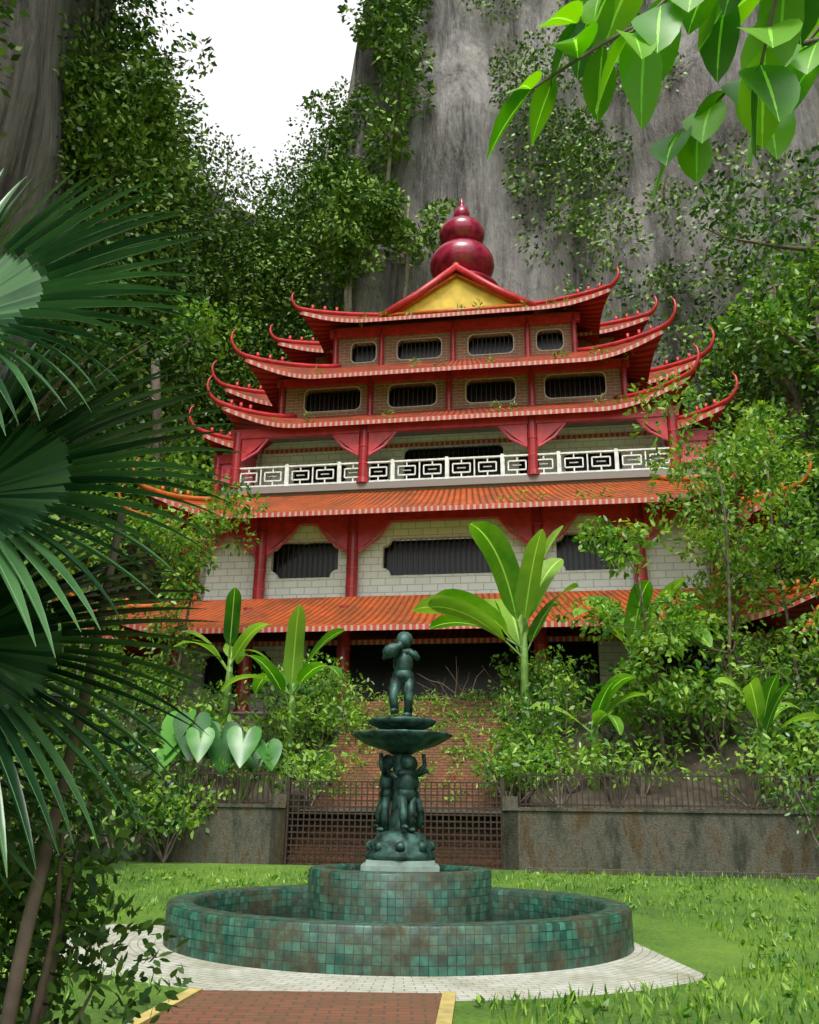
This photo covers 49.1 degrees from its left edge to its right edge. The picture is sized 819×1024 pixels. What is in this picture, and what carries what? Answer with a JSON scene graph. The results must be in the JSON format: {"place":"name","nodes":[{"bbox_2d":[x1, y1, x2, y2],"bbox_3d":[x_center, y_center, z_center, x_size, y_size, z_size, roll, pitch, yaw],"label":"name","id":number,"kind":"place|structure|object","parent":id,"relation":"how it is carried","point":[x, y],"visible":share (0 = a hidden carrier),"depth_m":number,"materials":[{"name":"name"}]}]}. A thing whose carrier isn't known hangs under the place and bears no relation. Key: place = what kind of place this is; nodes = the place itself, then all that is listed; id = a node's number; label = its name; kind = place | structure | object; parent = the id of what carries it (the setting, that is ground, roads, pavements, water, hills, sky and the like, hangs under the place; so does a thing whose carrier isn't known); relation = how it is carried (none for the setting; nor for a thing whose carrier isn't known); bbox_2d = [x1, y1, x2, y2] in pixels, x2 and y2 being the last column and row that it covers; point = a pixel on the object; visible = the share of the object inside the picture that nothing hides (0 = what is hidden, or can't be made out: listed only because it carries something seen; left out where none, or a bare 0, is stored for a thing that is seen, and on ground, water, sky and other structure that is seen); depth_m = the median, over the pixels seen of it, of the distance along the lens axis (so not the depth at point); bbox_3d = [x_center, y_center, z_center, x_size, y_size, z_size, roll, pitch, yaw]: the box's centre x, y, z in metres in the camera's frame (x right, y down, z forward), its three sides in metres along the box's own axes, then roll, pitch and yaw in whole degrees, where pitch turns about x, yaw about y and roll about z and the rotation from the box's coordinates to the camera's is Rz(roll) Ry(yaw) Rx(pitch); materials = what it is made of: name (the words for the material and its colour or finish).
{"place":"outdoors","nodes":[
{"label":"outdoors","id":0,"kind":"place"},
{"bbox_2d":[0,675,240,857],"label":"shrub","id":1,"kind":"object","parent":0,"point":[168,807],"visible":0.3,"depth_m":21.09,"materials":[{"name":"green plant"}]},
{"bbox_2d":[116,0,364,218],"label":"sky","id":2,"kind":"structure","parent":0,"point":[270,54],"materials":[{"name":"white"}]},
{"bbox_2d":[59,924,710,1000],"bbox_3d":[-0.138,5.617,11.755,8.500,0.054,8.500,1,-19,0],"label":"paved surround","id":3,"kind":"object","parent":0,"point":[641,963],"depth_m":8.83,"materials":[{"name":"grey stone"}]},
{"bbox_2d":[163,863,633,976],"bbox_3d":[-0.132,5.185,11.903,6.000,0.866,6.000,1,-19,0],"label":"fountain basin","id":4,"kind":"object","parent":3,"relation":"on","point":[353,919],"visible":0.96,"depth_m":9.83,"materials":[{"name":"teal tile"}]},
{"bbox_2d":[360,859,439,871],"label":"statue plinth","id":5,"kind":"structure","parent":4,"relation":"on","point":[403,866],"depth_m":11.57,"materials":[{"name":"grey stone"}]},
{"bbox_2d":[351,632,452,860],"bbox_3d":[-0.104,3.209,12.577,1.439,3.110,1.439,1,-19,0],"label":"bronze fountain statue","id":6,"kind":"object","parent":5,"relation":"on","point":[402,740],"visible":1,"depth_m":12.24,"materials":[{"name":"green metal"}]},
{"bbox_2d":[0,0,818,709],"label":"cliff rock","id":7,"kind":"object","parent":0,"point":[450,136],"visible":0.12,"depth_m":72.57,"materials":[{"name":"stone"}]},
{"bbox_2d":[0,0,818,710],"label":"cliff vegetation","id":8,"kind":"object","parent":7,"relation":"on","point":[106,104],"depth_m":70.31,"materials":[{"name":"green plant"}]},
{"bbox_2d":[2,132,818,809],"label":"plants","id":9,"kind":"object","parent":7,"relation":"on","point":[60,362],"depth_m":44.49,"materials":[{"name":"green plant"}]},
{"bbox_2d":[0,513,818,1023],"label":"shrub","id":10,"kind":"object","parent":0,"point":[18,880],"depth_m":4.56,"materials":[{"name":"green plant"}]},
{"bbox_2d":[0,860,818,1023],"bbox_3d":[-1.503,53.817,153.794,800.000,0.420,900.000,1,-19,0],"label":"lawn","id":11,"kind":"structure","parent":0,"point":[696,946],"depth_m":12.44,"materials":[{"name":"green plant"}]},
{"bbox_2d":[0,166,246,927],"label":"fan palm","id":12,"kind":"object","parent":11,"relation":"on","point":[42,477],"visible":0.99,"depth_m":4.31,"materials":[{"name":"green plant"}]},
{"bbox_2d":[127,988,455,1023],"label":"brick path","id":13,"kind":"structure","parent":11,"relation":"on","point":[198,1005],"depth_m":7.35,"materials":[{"name":"brown brick"}]},
{"bbox_2d":[287,701,515,868],"bbox_3d":[0.510,7.917,26.625,5.150,4.820,10.900,-2,-19,9],"label":"brick stairs","id":14,"kind":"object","parent":11,"relation":"on","point":[368,772],"visible":0.19,"depth_m":23.85,"materials":[{"name":"brown brick"}]},
{"bbox_2d":[9,794,818,879],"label":"retaining wall","id":15,"kind":"structure","parent":11,"relation":"on","point":[665,842],"depth_m":20.07,"materials":[{"name":"grey concrete"}]},
{"bbox_2d":[18,769,818,869],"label":"fence","id":16,"kind":"object","parent":11,"relation":"on","point":[289,781],"visible":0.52,"depth_m":20.89,"materials":[{"name":"brown metal"}]},
{"bbox_2d":[8,706,818,813],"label":"terrain bank","id":17,"kind":"structure","parent":0,"point":[691,758],"depth_m":24.84,"materials":[{"name":"soil"}]},
{"bbox_2d":[86,709,282,803],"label":"taro plants","id":18,"kind":"object","parent":17,"relation":"on","point":[231,742],"visible":0.6,"depth_m":23.02,"materials":[{"name":"green plant"}]},
{"bbox_2d":[0,232,818,802],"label":"shrubs","id":19,"kind":"object","parent":17,"relation":"on","point":[516,748],"visible":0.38,"depth_m":29.09,"materials":[{"name":"green plant"}]},
{"bbox_2d":[18,297,818,818],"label":"bushes","id":20,"kind":"object","parent":17,"relation":"on","point":[748,453],"visible":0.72,"depth_m":27.62,"materials":[{"name":"green plant"}]},
{"bbox_2d":[53,262,818,691],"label":"tiled roofs","id":21,"kind":"structure","parent":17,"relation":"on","point":[373,620],"depth_m":38.06,"materials":[{"name":"tile"}]},
{"bbox_2d":[430,198,498,285],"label":"roof finial","id":22,"kind":"object","parent":21,"relation":"on","point":[462,235],"visible":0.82,"depth_m":49.05,"materials":[{"name":"red ceramic"}]},
{"bbox_2d":[169,521,818,797],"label":"banana plants","id":23,"kind":"object","parent":17,"relation":"on","point":[522,589],"visible":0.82,"depth_m":27.37,"materials":[{"name":"green plant"}]},
{"bbox_2d":[154,277,771,713],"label":"building walls","id":24,"kind":"structure","parent":0,"point":[394,559],"depth_m":38.30,"materials":[{"name":"white brick"}]},
{"bbox_2d":[240,447,669,487],"bbox_3d":[1.794,-1.485,39.650,19.140,1.060,2.540,-2,-19,9],"label":"balcony railing","id":25,"kind":"object","parent":24,"relation":"attached to","point":[446,459],"visible":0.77,"depth_m":38.49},
{"bbox_2d":[163,312,761,711],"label":"columns and beams","id":26,"kind":"structure","parent":24,"relation":"attached to","point":[352,535],"depth_m":38.22,"materials":[{"name":"red wood"}]},
{"bbox_2d":[487,0,818,199],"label":"overhanging branch leaves","id":27,"kind":"object","parent":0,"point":[767,92],"visible":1,"depth_m":2.45,"materials":[{"name":"green plant"}]}
]}

